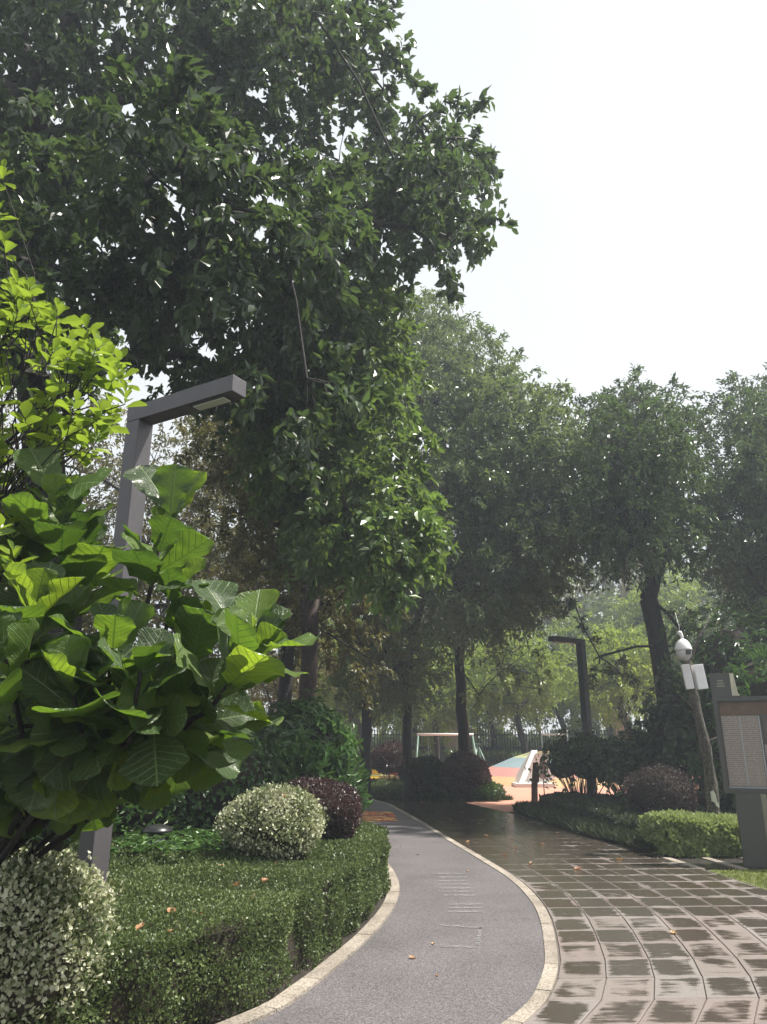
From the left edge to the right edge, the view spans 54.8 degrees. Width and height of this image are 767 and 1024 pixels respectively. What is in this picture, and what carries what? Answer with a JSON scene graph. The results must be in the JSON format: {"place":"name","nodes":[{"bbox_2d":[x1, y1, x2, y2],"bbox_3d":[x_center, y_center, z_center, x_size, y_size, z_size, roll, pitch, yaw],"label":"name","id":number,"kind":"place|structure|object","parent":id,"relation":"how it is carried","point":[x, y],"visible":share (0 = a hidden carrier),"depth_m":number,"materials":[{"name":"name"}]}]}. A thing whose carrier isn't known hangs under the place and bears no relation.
{"place":"outdoors","nodes":[
{"label":"outdoors","id":0,"kind":"place"},
{"bbox_2d":[249,526,390,724],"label":"garden tree","id":1,"kind":"object","parent":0,"point":[270,694],"visible":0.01,"depth_m":48.21,"materials":[{"name":"green plant"}]},
{"bbox_2d":[370,770,395,778],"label":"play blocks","id":2,"kind":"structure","parent":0,"point":[375,775],"depth_m":25.74,"materials":[{"name":"yellow plastic"}]},
{"bbox_2d":[0,0,766,737],"label":"sky","id":3,"kind":"structure","parent":0,"point":[630,136],"materials":[{"name":"white"}]},
{"bbox_2d":[347,591,447,733],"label":"garden tree","id":4,"kind":"object","parent":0,"point":[394,715],"depth_m":50.74,"materials":[{"name":"green plant"}]},
{"bbox_2d":[252,801,544,1023],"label":"path","id":5,"kind":"structure","parent":0,"point":[380,976],"depth_m":5.44,"materials":[{"name":"grey asphalt"}]},
{"bbox_2d":[359,811,397,821],"bbox_3d":[-0.136,6.380,15.509,0.839,0.001,2.621,0,-17,0],"label":"painted patch","id":6,"kind":"object","parent":5,"relation":"on","point":[373,816],"visible":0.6,"depth_m":15.42,"materials":[{"name":"orange paint"}]},
{"bbox_2d":[432,873,481,947],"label":"chalk marks","id":7,"kind":"object","parent":5,"relation":"on","point":[460,911],"visible":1,"depth_m":6.93},
{"bbox_2d":[382,563,529,744],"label":"garden tree","id":8,"kind":"object","parent":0,"point":[496,727],"visible":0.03,"depth_m":48.25,"materials":[{"name":"green plant"}]},
{"bbox_2d":[204,805,766,1023],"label":"ground","id":9,"kind":"structure","parent":0,"point":[303,972],"depth_m":5.60,"materials":[{"name":"soil"}]},
{"bbox_2d":[0,840,127,1023],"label":"variegated bush","id":10,"kind":"object","parent":9,"relation":"on","point":[49,913],"visible":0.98,"depth_m":3.34,"materials":[{"name":"green plant"}]},
{"bbox_2d":[5,714,124,854],"bbox_3d":[-3.092,2.314,5.964,2.261,2.097,2.301,0,-17,0],"label":"laurel bush","id":11,"kind":"object","parent":9,"relation":"on","point":[48,830],"visible":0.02,"depth_m":5.85,"materials":[{"name":"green plant"}]},
{"bbox_2d":[0,159,146,578],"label":"young leaf shrub","id":12,"kind":"object","parent":9,"relation":"on","point":[75,430],"visible":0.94,"depth_m":3.85,"materials":[{"name":"green plant"}]},
{"bbox_2d":[0,384,189,641],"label":"garden tree","id":13,"kind":"object","parent":9,"relation":"on","point":[87,621],"visible":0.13,"depth_m":19.79,"materials":[{"name":"green plant"}]},
{"bbox_2d":[112,796,196,844],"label":"laurel bush","id":14,"kind":"object","parent":9,"relation":"on","point":[131,813],"visible":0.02,"depth_m":8.15,"materials":[{"name":"green plant"}]},
{"bbox_2d":[141,824,172,843],"bbox_3d":[-2.290,3.506,7.392,0.310,0.702,0.310,0,-17,0],"label":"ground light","id":15,"kind":"object","parent":9,"relation":"on","point":[157,829],"visible":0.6,"depth_m":7.40,"materials":[{"name":"black plastic"}]},
{"bbox_2d":[0,446,318,874],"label":"fiddle leaf fig","id":16,"kind":"object","parent":9,"relation":"on","point":[111,715],"visible":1,"depth_m":3.07,"materials":[{"name":"green plant"}]},
{"bbox_2d":[77,375,245,888],"bbox_3d":[-1.524,1.033,4.997,1.144,3.999,0.270,-10,-20,29],"label":"garden lamp","id":17,"kind":"object","parent":9,"relation":"on","point":[141,421],"visible":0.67,"depth_m":5.48,"materials":[{"name":"grey metal"}]},
{"bbox_2d":[82,416,266,666],"bbox_3d":[-6.841,2.310,22.810,7.165,12.247,6.454,0,-17,0],"label":"garden tree","id":18,"kind":"object","parent":9,"relation":"on","point":[163,606],"visible":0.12,"depth_m":22.74,"materials":[{"name":"green plant"}]},
{"bbox_2d":[117,823,235,854],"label":"ground cover","id":19,"kind":"object","parent":9,"relation":"on","point":[190,839],"visible":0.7,"depth_m":7.14,"materials":[{"name":"green plant"}]},
{"bbox_2d":[0,819,391,1023],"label":"clipped hedge","id":20,"kind":"object","parent":9,"relation":"on","point":[231,948],"visible":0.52,"depth_m":4.67,"materials":[{"name":"green plant"}]},
{"bbox_2d":[135,921,144,929],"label":"fallen leaf","id":21,"kind":"object","parent":20,"relation":"in","point":[139,926],"visible":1,"depth_m":4.11,"materials":[{"name":"orange plant"}]},
{"bbox_2d":[125,729,293,830],"bbox_3d":[-2.173,3.407,9.125,2.030,1.890,1.997,-12,-21,34],"label":"round bush","id":22,"kind":"object","parent":9,"relation":"on","point":[205,804],"visible":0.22,"depth_m":8.54,"materials":[{"name":"green plant"}]},
{"bbox_2d":[156,423,299,713],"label":"garden tree","id":23,"kind":"object","parent":9,"relation":"on","point":[217,643],"visible":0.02,"depth_m":48.24,"materials":[{"name":"green plant"}]},
{"bbox_2d":[0,0,518,633],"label":"camphor tree","id":24,"kind":"object","parent":9,"relation":"on","point":[202,112],"visible":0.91,"depth_m":8.92,"materials":[{"name":"green plant"}]},
{"bbox_2d":[212,781,329,859],"bbox_3d":[-1.046,3.076,6.804,1.094,1.140,1.086,0,-17,0],"label":"variegated bush","id":25,"kind":"object","parent":9,"relation":"on","point":[269,818],"visible":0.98,"depth_m":6.58,"materials":[{"name":"green plant"}]},
{"bbox_2d":[172,386,419,716],"bbox_3d":[-2.045,0.916,16.322,5.939,10.967,6.565,0,-17,0],"label":"camphor tree","id":26,"kind":"object","parent":9,"relation":"on","point":[250,563],"visible":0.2,"depth_m":15.16,"materials":[{"name":"green plant"}]},
{"bbox_2d":[242,688,372,818],"bbox_3d":[-1.272,3.778,10.963,2.268,2.275,2.139,0,-17,0],"label":"laurel bush","id":27,"kind":"object","parent":9,"relation":"on","point":[319,740],"visible":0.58,"depth_m":10.58,"materials":[{"name":"green plant"}]},
{"bbox_2d":[216,863,398,1023],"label":"bed edging","id":28,"kind":"object","parent":9,"relation":"on","point":[291,994],"visible":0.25,"depth_m":5.00,"materials":[{"name":"white concrete"}]},
{"bbox_2d":[286,774,363,839],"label":"purple bush","id":29,"kind":"object","parent":9,"relation":"on","point":[341,802],"visible":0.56,"depth_m":7.94,"materials":[{"name":"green plant"}]},
{"bbox_2d":[293,595,373,731],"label":"garden tree","id":30,"kind":"object","parent":9,"relation":"on","point":[329,624],"visible":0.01,"depth_m":36.97,"materials":[{"name":"green plant"}]},
{"bbox_2d":[213,268,462,706],"bbox_3d":[-0.740,-0.066,12.240,3.843,10.426,6.069,0,-17,0],"label":"camphor tree","id":31,"kind":"object","parent":9,"relation":"on","point":[356,520],"visible":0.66,"depth_m":10.45,"materials":[{"name":"green plant"}]},
{"bbox_2d":[315,603,445,802],"bbox_3d":[-0.201,4.861,20.064,3.753,5.680,6.192,0,-17,0],"label":"camphor tree","id":32,"kind":"object","parent":9,"relation":"on","point":[394,693],"visible":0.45,"depth_m":19.38,"materials":[{"name":"green plant"}]},
{"bbox_2d":[373,631,451,747],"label":"garden tree","id":33,"kind":"object","parent":9,"relation":"on","point":[394,722],"visible":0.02,"depth_m":39.16,"materials":[{"name":"green plant"}]},
{"bbox_2d":[371,777,506,796],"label":"ground hedge","id":34,"kind":"object","parent":9,"relation":"on","point":[382,785],"visible":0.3,"depth_m":20.89,"materials":[{"name":"green plant"}]},
{"bbox_2d":[370,748,529,775],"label":"boundary hedge","id":35,"kind":"object","parent":9,"relation":"on","point":[492,757],"visible":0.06,"depth_m":34.77,"materials":[{"name":"green plant"}]},
{"bbox_2d":[444,721,457,749],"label":"fence pillar","id":36,"kind":"structure","parent":9,"relation":"on","point":[451,746],"depth_m":36.26,"materials":[{"name":"beige stone"}]},
{"bbox_2d":[381,283,532,799],"bbox_3d":[1.507,-0.380,21.410,6.049,16.480,8.832,0,-17,0],"label":"camphor tree","id":37,"kind":"object","parent":9,"relation":"on","point":[437,334],"visible":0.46,"depth_m":20.71,"materials":[{"name":"green plant"}]},
{"bbox_2d":[373,800,557,1023],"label":"path edging","id":38,"kind":"object","parent":9,"relation":"on","point":[536,1002],"visible":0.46,"depth_m":5.54,"materials":[{"name":"white concrete"}]},
{"bbox_2d":[433,627,549,748],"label":"garden tree","id":39,"kind":"object","parent":9,"relation":"on","point":[480,724],"visible":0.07,"depth_m":38.33,"materials":[{"name":"green plant"}]},
{"bbox_2d":[353,729,645,751],"bbox_3d":[7.800,11.856,36.652,32.000,2.090,0.076,0,-17,0],"label":"railing fence","id":40,"kind":"object","parent":9,"relation":"on","point":[493,734],"visible":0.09,"depth_m":36.81,"materials":[{"name":"metal"}]},
{"bbox_2d":[354,725,646,746],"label":"thicket","id":41,"kind":"object","parent":9,"relation":"on","point":[490,738],"visible":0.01,"depth_m":60.76,"materials":[{"name":"green plant"}]},
{"bbox_2d":[372,727,633,751],"bbox_3d":[6.009,12.337,38.367,40.521,2.694,1.678,0,-17,0],"label":"shrub row","id":42,"kind":"object","parent":9,"relation":"on","point":[493,742],"visible":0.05,"depth_m":38.03,"materials":[{"name":"green plant"}]},
{"bbox_2d":[390,359,621,754],"bbox_3d":[3.496,0.970,20.014,8.013,13.100,8.911,0,-17,0],"label":"camphor tree","id":43,"kind":"object","parent":9,"relation":"on","point":[503,487],"visible":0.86,"depth_m":17.99,"materials":[{"name":"green plant"}]},
{"bbox_2d":[468,559,590,732],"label":"garden tree","id":44,"kind":"object","parent":9,"relation":"on","point":[550,625],"visible":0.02,"depth_m":52.46,"materials":[{"name":"green plant"}]},
{"bbox_2d":[513,595,607,742],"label":"garden tree","id":45,"kind":"object","parent":9,"relation":"on","point":[575,707],"visible":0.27,"depth_m":40.04,"materials":[{"name":"green plant"}]},
{"bbox_2d":[524,721,607,795],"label":"round bush","id":46,"kind":"object","parent":9,"relation":"on","point":[562,764],"visible":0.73,"depth_m":16.72,"materials":[{"name":"green plant"}]},
{"bbox_2d":[548,636,596,793],"bbox_3d":[4.625,5.068,17.953,1.226,3.999,0.323,11,-21,-32],"label":"garden lamp","id":47,"kind":"object","parent":9,"relation":"on","point":[582,674],"visible":0.71,"depth_m":18.35,"materials":[{"name":"grey metal"}]},
{"bbox_2d":[553,586,646,733],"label":"garden tree","id":48,"kind":"object","parent":9,"relation":"on","point":[593,606],"visible":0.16,"depth_m":43.49,"materials":[{"name":"green plant"}]},
{"bbox_2d":[559,622,655,735],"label":"garden tree","id":49,"kind":"object","parent":9,"relation":"on","point":[611,691],"visible":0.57,"depth_m":29.92,"materials":[{"name":"green plant"}]},
{"bbox_2d":[511,800,704,854],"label":"border grass","id":50,"kind":"structure","parent":9,"relation":"on","point":[594,828],"depth_m":12.50,"materials":[{"name":"green plant"}]},
{"bbox_2d":[541,548,683,737],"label":"garden tree","id":51,"kind":"object","parent":9,"relation":"on","point":[621,591],"visible":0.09,"depth_m":50.00,"materials":[{"name":"green plant"}]},
{"bbox_2d":[563,719,679,803],"bbox_3d":[5.363,5.496,16.216,2.933,2.168,2.758,10,-20,-28],"label":"round bush","id":52,"kind":"object","parent":9,"relation":"on","point":[614,760],"visible":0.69,"depth_m":15.63,"materials":[{"name":"green plant"}]},
{"bbox_2d":[539,791,736,830],"bbox_3d":[4.907,5.879,14.469,3.142,0.544,6.163,0,-17,0],"label":"dark hedge","id":53,"kind":"object","parent":9,"relation":"on","point":[611,808],"visible":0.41,"depth_m":13.91,"materials":[{"name":"green plant"}]},
{"bbox_2d":[539,362,750,783],"bbox_3d":[6.293,1.137,17.639,4.890,11.368,8.223,-8,-19,23],"label":"camphor tree","id":54,"kind":"object","parent":9,"relation":"on","point":[639,480],"visible":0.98,"depth_m":16.10,"materials":[{"name":"green plant"}]},
{"bbox_2d":[591,549,726,711],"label":"garden tree","id":55,"kind":"object","parent":9,"relation":"on","point":[635,582],"visible":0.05,"depth_m":53.02,"materials":[{"name":"green plant"}]},
{"bbox_2d":[618,761,700,812],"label":"purple bush","id":56,"kind":"object","parent":9,"relation":"on","point":[653,789],"visible":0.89,"depth_m":12.45,"materials":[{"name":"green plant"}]},
{"bbox_2d":[601,563,721,710],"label":"garden tree","id":57,"kind":"object","parent":9,"relation":"on","point":[632,600],"visible":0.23,"depth_m":39.82,"materials":[{"name":"green plant"}]},
{"bbox_2d":[617,660,714,803],"bbox_3d":[6.493,4.691,15.342,3.094,3.132,2.867,0,-17,0],"label":"round bush","id":58,"kind":"object","parent":9,"relation":"on","point":[664,723],"visible":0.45,"depth_m":14.90,"materials":[{"name":"green plant"}]},
{"bbox_2d":[636,808,741,858],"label":"bright hedge","id":59,"kind":"object","parent":9,"relation":"on","point":[681,833],"visible":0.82,"depth_m":10.11,"materials":[{"name":"green plant"}]},
{"bbox_2d":[677,618,719,813],"bbox_3d":[4.776,3.315,11.214,0.600,3.352,0.461,0,-17,0],"label":"bare trunk","id":60,"kind":"object","parent":9,"relation":"on","point":[711,785],"visible":0.71,"depth_m":11.07,"materials":[{"name":"brown plant"}]},
{"bbox_2d":[674,613,691,660],"bbox_3d":[4.575,1.890,11.296,0.255,0.763,0.373,-13,-21,35],"label":"security camera","id":61,"kind":"object","parent":60,"relation":"attached to","point":[683,648],"visible":1,"depth_m":11.11,"materials":[{"name":"white plastic"}]},
{"bbox_2d":[680,664,694,689],"bbox_3d":[4.660,2.535,11.351,0.156,0.379,0.175,-3,-18,11],"label":"antenna box","id":62,"kind":"object","parent":60,"relation":"attached to","point":[687,676],"visible":1,"depth_m":11.27,"materials":[{"name":"white plastic"}]},
{"bbox_2d":[691,664,707,689],"bbox_3d":[4.830,2.535,11.352,0.196,0.383,0.175,2,-17,-7],"label":"antenna box","id":63,"kind":"object","parent":60,"relation":"attached to","point":[699,676],"visible":1,"depth_m":11.28,"materials":[{"name":"white plastic"}]},
{"bbox_2d":[663,556,759,668],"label":"garden tree","id":64,"kind":"object","parent":9,"relation":"on","point":[691,640],"visible":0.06,"depth_m":30.81,"materials":[{"name":"green plant"}]},
{"bbox_2d":[656,592,766,730],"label":"tree","id":65,"kind":"object","parent":9,"relation":"on","point":[740,654],"visible":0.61,"depth_m":14.34,"materials":[{"name":"green plant"}]},
{"bbox_2d":[676,513,762,634],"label":"garden tree","id":66,"kind":"object","parent":9,"relation":"on","point":[703,600],"visible":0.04,"depth_m":50.85,"materials":[{"name":"green plant"}]},
{"bbox_2d":[673,362,766,636],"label":"camphor tree","id":67,"kind":"object","parent":9,"relation":"on","point":[747,427],"visible":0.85,"depth_m":17.44,"materials":[{"name":"green plant"}]},
{"bbox_2d":[675,701,766,809],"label":"round bush","id":68,"kind":"object","parent":9,"relation":"on","point":[726,800],"visible":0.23,"depth_m":13.46,"materials":[{"name":"green plant"}]},
{"bbox_2d":[396,776,699,811],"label":"playground floor","id":69,"kind":"structure","parent":0,"point":[520,794],"depth_m":21.66,"materials":[{"name":"orange rubber"}]},
{"bbox_2d":[188,526,340,726],"bbox_3d":[-4.226,4.979,27.226,6.876,9.713,6.663,0,-17,0],"label":"garden tree","id":70,"kind":"object","parent":69,"relation":"on","point":[274,685],"visible":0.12,"depth_m":26.62,"materials":[{"name":"green plant"}]},
{"bbox_2d":[316,629,414,771],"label":"garden tree","id":71,"kind":"object","parent":69,"relation":"on","point":[348,718],"visible":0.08,"depth_m":32.09,"materials":[{"name":"green plant"}]},
{"bbox_2d":[386,638,484,761],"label":"garden tree","id":72,"kind":"object","parent":69,"relation":"on","point":[442,713],"visible":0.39,"depth_m":32.26,"materials":[{"name":"green plant"}]},
{"bbox_2d":[415,733,476,758],"bbox_3d":[2.362,9.337,27.990,2.480,1.843,1.654,0,-17,0],"label":"swing frame","id":73,"kind":"object","parent":69,"relation":"on","point":[443,734],"visible":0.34,"depth_m":28.21,"materials":[{"name":"white metal"}]},
{"bbox_2d":[475,743,484,759],"bbox_3d":[3.864,9.976,29.413,0.953,1.466,0.948,0,-17,0],"label":"climbing frame","id":74,"kind":"object","parent":69,"relation":"on","point":[478,749],"visible":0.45,"depth_m":29.52,"materials":[{"name":"metal"}]},
{"bbox_2d":[464,628,577,753],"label":"garden tree","id":75,"kind":"object","parent":69,"relation":"on","point":[531,699],"visible":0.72,"depth_m":32.46,"materials":[{"name":"green plant"}]},
{"bbox_2d":[512,750,555,787],"bbox_3d":[5.534,9.221,26.402,1.896,1.345,1.600,0,-17,0],"label":"white slide","id":76,"kind":"object","parent":69,"relation":"on","point":[523,776],"visible":0.56,"depth_m":26.12,"materials":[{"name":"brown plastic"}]},
{"bbox_2d":[531,762,539,801],"bbox_3d":[3.855,6.899,18.796,0.249,1.013,0.175,0,-17,0],"label":"wooden post","id":77,"kind":"object","parent":69,"relation":"on","point":[534,788],"visible":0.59,"depth_m":18.73,"materials":[{"name":"brown wood"}]},
{"bbox_2d":[539,759,546,793],"bbox_3d":[4.481,7.447,20.715,0.170,1.100,0.046,0,-17,0],"label":"info sign","id":78,"kind":"object","parent":69,"relation":"on","point":[542,775],"visible":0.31,"depth_m":20.71,"materials":[{"name":"brown"}]},
{"bbox_2d":[540,728,567,747],"bbox_3d":[6.977,9.816,29.935,1.147,2.060,0.100,0,-17,0],"label":"pull up bar","id":79,"kind":"object","parent":69,"relation":"on","point":[550,734],"visible":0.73,"depth_m":30.13,"materials":[{"name":"grey metal"}]},
{"bbox_2d":[489,751,622,786],"bbox_3d":[6.636,10.026,29.137,7.200,1.160,7.200,0,-17,0],"label":"play mound","id":80,"kind":"object","parent":69,"relation":"on","point":[505,772],"visible":0.16,"depth_m":27.50,"materials":[{"name":"multicoloured rubber"}]},
{"bbox_2d":[372,797,766,1023],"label":"plaza pavement","id":81,"kind":"structure","parent":0,"point":[626,955],"depth_m":6.33,"materials":[{"name":"stone"}]},
{"bbox_2d":[370,739,412,780],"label":"round bush","id":82,"kind":"object","parent":81,"relation":"on","point":[386,757],"visible":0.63,"depth_m":22.85,"materials":[{"name":"purple plant"}]},
{"bbox_2d":[398,755,443,795],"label":"round bush","id":83,"kind":"object","parent":81,"relation":"on","point":[425,771],"visible":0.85,"depth_m":20.23,"materials":[{"name":"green plant"}]},
{"bbox_2d":[372,791,513,800],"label":"bed grass","id":84,"kind":"structure","parent":81,"relation":"on","point":[499,797],"depth_m":19.93,"materials":[{"name":"green plant"}]},
{"bbox_2d":[467,781,498,797],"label":"round bush","id":85,"kind":"object","parent":84,"relation":"on","point":[488,790],"visible":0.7,"depth_m":19.73,"materials":[{"name":"green plant"}]},
{"bbox_2d":[438,750,492,795],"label":"round bush","id":86,"kind":"object","parent":81,"relation":"on","point":[464,773],"visible":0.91,"depth_m":19.89,"materials":[{"name":"purple plant"}]},
{"bbox_2d":[611,715,628,739],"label":"fence pillar","id":87,"kind":"structure","parent":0,"point":[615,732],"depth_m":36.47,"materials":[{"name":"beige stone"}]},
{"bbox_2d":[661,857,766,869],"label":"side path","id":88,"kind":"structure","parent":0,"point":[703,863],"depth_m":9.53,"materials":[{"name":"grey concrete"}]},
{"bbox_2d":[709,673,766,866],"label":"notice board","id":89,"kind":"object","parent":88,"relation":"on","point":[741,725],"visible":1,"depth_m":9.77,"materials":[{"name":"grey metal"}]},
{"bbox_2d":[708,867,766,889],"bbox_3d":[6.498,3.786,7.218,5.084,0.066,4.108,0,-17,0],"label":"lawn grass","id":90,"kind":"structure","parent":0,"point":[749,875],"depth_m":8.60,"materials":[{"name":"green plant"}]}
]}

